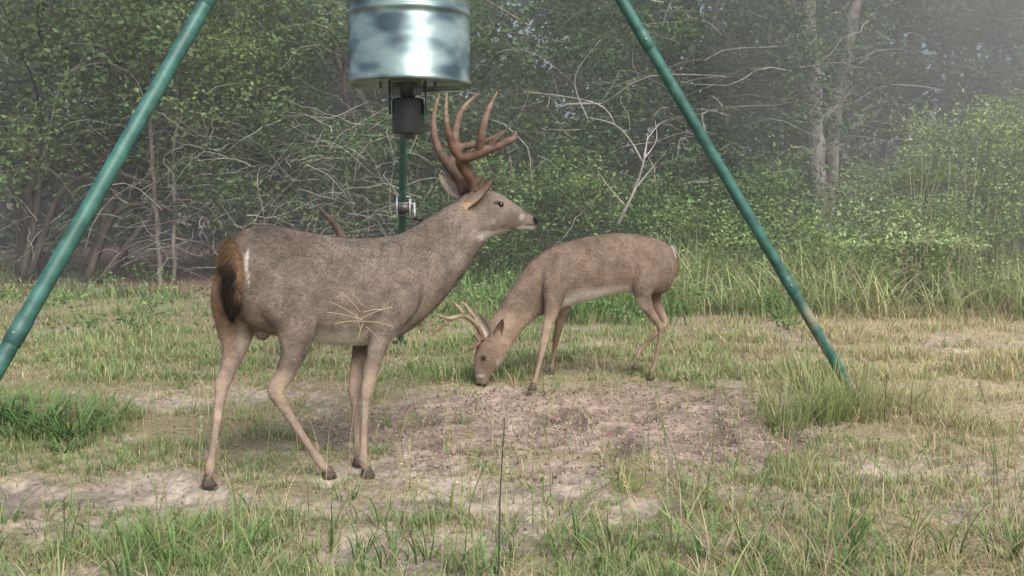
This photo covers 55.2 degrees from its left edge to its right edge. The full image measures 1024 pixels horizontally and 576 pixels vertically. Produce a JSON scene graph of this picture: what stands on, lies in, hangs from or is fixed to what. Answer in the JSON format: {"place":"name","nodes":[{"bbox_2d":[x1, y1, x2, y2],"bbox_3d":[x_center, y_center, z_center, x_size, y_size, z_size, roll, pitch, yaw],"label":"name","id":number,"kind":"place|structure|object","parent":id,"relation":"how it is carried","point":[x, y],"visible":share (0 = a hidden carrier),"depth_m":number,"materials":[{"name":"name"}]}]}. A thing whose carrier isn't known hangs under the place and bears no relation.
{"place":"outdoors","nodes":[
{"label":"outdoors","id":0,"kind":"place"},
{"bbox_2d":[0,202,1023,575],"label":"ground","id":1,"kind":"structure","parent":0,"point":[184,490],"depth_m":4.46,"materials":[{"name":"soil"}]},
{"bbox_2d":[0,0,181,276],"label":"tree","id":2,"kind":"object","parent":1,"relation":"on","point":[42,263],"visible":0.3,"depth_m":13.62,"materials":[{"name":"green plant"}]},
{"bbox_2d":[0,0,194,280],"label":"tree","id":3,"kind":"object","parent":1,"relation":"on","point":[27,198],"visible":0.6,"depth_m":12.92,"materials":[{"name":"green plant"}]},
{"bbox_2d":[17,144,196,283],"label":"trunks","id":4,"kind":"object","parent":1,"relation":"on","point":[28,267],"visible":0.74,"depth_m":12.96,"materials":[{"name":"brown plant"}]},
{"bbox_2d":[0,0,243,281],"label":"tree","id":5,"kind":"object","parent":1,"relation":"on","point":[111,203],"visible":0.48,"depth_m":12.47,"materials":[{"name":"green plant"}]},
{"bbox_2d":[15,0,328,283],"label":"tree","id":6,"kind":"object","parent":1,"relation":"on","point":[104,79],"visible":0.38,"depth_m":12.30,"materials":[{"name":"green plant"}]},
{"bbox_2d":[82,0,281,284],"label":"tree","id":7,"kind":"object","parent":1,"relation":"on","point":[159,21],"visible":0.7,"depth_m":12.37,"materials":[{"name":"green plant"}]},
{"bbox_2d":[76,0,313,277],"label":"tree","id":8,"kind":"object","parent":1,"relation":"on","point":[137,194],"visible":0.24,"depth_m":13.84,"materials":[{"name":"green plant"}]},
{"bbox_2d":[318,206,346,237],"bbox_3d":[-1.184,-0.086,7.596,0.255,1.104,2.051,0,5,-1],"label":"broken branch","id":9,"kind":"object","parent":1,"relation":"on","point":[337,228],"visible":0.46,"depth_m":6.57,"materials":[{"name":"brown plant"}]},
{"bbox_2d":[200,0,474,238],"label":"tree","id":10,"kind":"object","parent":1,"relation":"on","point":[343,58],"visible":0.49,"depth_m":12.92,"materials":[{"name":"green plant"}]},
{"bbox_2d":[201,92,537,487],"bbox_3d":[-0.577,-0.053,4.148,1.488,1.612,0.417,-3,6,-31],"label":"white tailed deer","id":11,"kind":"object","parent":1,"relation":"on","point":[297,292],"visible":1,"depth_m":3.99},
{"bbox_2d":[0,259,803,330],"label":"weeds","id":12,"kind":"object","parent":1,"relation":"on","point":[123,318],"visible":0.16,"depth_m":9.23,"materials":[{"name":"green plant"}]},
{"bbox_2d":[0,0,873,412],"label":"tripod deer feeder","id":13,"kind":"object","parent":1,"relation":"on","point":[406,50],"visible":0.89,"depth_m":4.40,"materials":[{"name":"green metal"}]},
{"bbox_2d":[0,0,1023,255],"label":"forest","id":14,"kind":"object","parent":1,"relation":"on","point":[44,208],"visible":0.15,"depth_m":22.21,"materials":[{"name":"green plant"}]},
{"bbox_2d":[0,0,1023,284],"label":"brush thicket","id":15,"kind":"object","parent":1,"relation":"on","point":[570,190],"visible":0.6,"depth_m":13.61,"materials":[{"name":"green plant"}]},
{"bbox_2d":[0,298,1023,575],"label":"grass tufts","id":16,"kind":"object","parent":1,"relation":"on","point":[56,420],"visible":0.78,"depth_m":3.44,"materials":[{"name":"green plant"}]},
{"bbox_2d":[0,0,1023,288],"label":"bramble twigs","id":17,"kind":"object","parent":1,"relation":"on","point":[332,188],"visible":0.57,"depth_m":13.10,"materials":[{"name":"grey plant"}]},
{"bbox_2d":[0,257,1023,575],"bbox_3d":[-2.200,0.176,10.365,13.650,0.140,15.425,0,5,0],"label":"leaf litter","id":18,"kind":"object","parent":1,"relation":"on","point":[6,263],"visible":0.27,"depth_m":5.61,"materials":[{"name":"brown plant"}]},
{"bbox_2d":[61,344,1023,575],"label":"seed stalks","id":19,"kind":"object","parent":1,"relation":"on","point":[163,497],"visible":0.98,"depth_m":3.55,"materials":[{"name":"beige plant"}]},
{"bbox_2d":[431,233,680,390],"bbox_3d":[0.260,0.120,6.045,1.595,0.930,0.494,-2,5,-16],"label":"white tailed deer","id":20,"kind":"object","parent":1,"relation":"on","point":[553,284],"visible":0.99,"depth_m":5.91},
{"bbox_2d":[292,382,887,484],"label":"soil clods","id":21,"kind":"object","parent":1,"relation":"on","point":[565,429],"visible":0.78,"depth_m":4.87,"materials":[{"name":"brown soil"}]},
{"bbox_2d":[522,39,678,230],"bbox_3d":[1.073,-1.879,11.805,1.806,2.381,0.864,5,7,44],"label":"dead sapling","id":22,"kind":"object","parent":1,"relation":"on","point":[637,184],"visible":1,"depth_m":11.58,"materials":[{"name":"grey wood"}]},
{"bbox_2d":[638,0,890,243],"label":"tree","id":23,"kind":"object","parent":1,"relation":"on","point":[726,31],"visible":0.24,"depth_m":15.83,"materials":[{"name":"green plant"}]},
{"bbox_2d":[699,0,866,261],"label":"tree","id":24,"kind":"object","parent":1,"relation":"on","point":[829,162],"visible":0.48,"depth_m":14.50,"materials":[{"name":"green plant"}]},
{"bbox_2d":[719,0,899,263],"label":"tree","id":25,"kind":"object","parent":1,"relation":"on","point":[820,150],"visible":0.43,"depth_m":14.38,"materials":[{"name":"green plant"}]},
{"bbox_2d":[635,83,1023,304],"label":"bush","id":26,"kind":"object","parent":1,"relation":"on","point":[950,228],"visible":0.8,"depth_m":10.96,"materials":[{"name":"green plant"}]},
{"bbox_2d":[808,221,1022,321],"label":"dry weeds","id":27,"kind":"object","parent":1,"relation":"on","point":[971,259],"visible":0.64,"depth_m":9.54,"materials":[{"name":"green plant"}]},
{"bbox_2d":[0,246,1023,575],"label":"grass","id":28,"kind":"structure","parent":0,"point":[518,368],"depth_m":5.18,"materials":[{"name":"green plant"}]},
{"bbox_2d":[0,221,1023,325],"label":"tall grass","id":29,"kind":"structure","parent":0,"point":[812,296],"depth_m":9.71,"materials":[{"name":"green plant"}]},
{"bbox_2d":[0,0,1023,201],"label":"sky","id":30,"kind":"structure","parent":0,"point":[923,44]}
]}

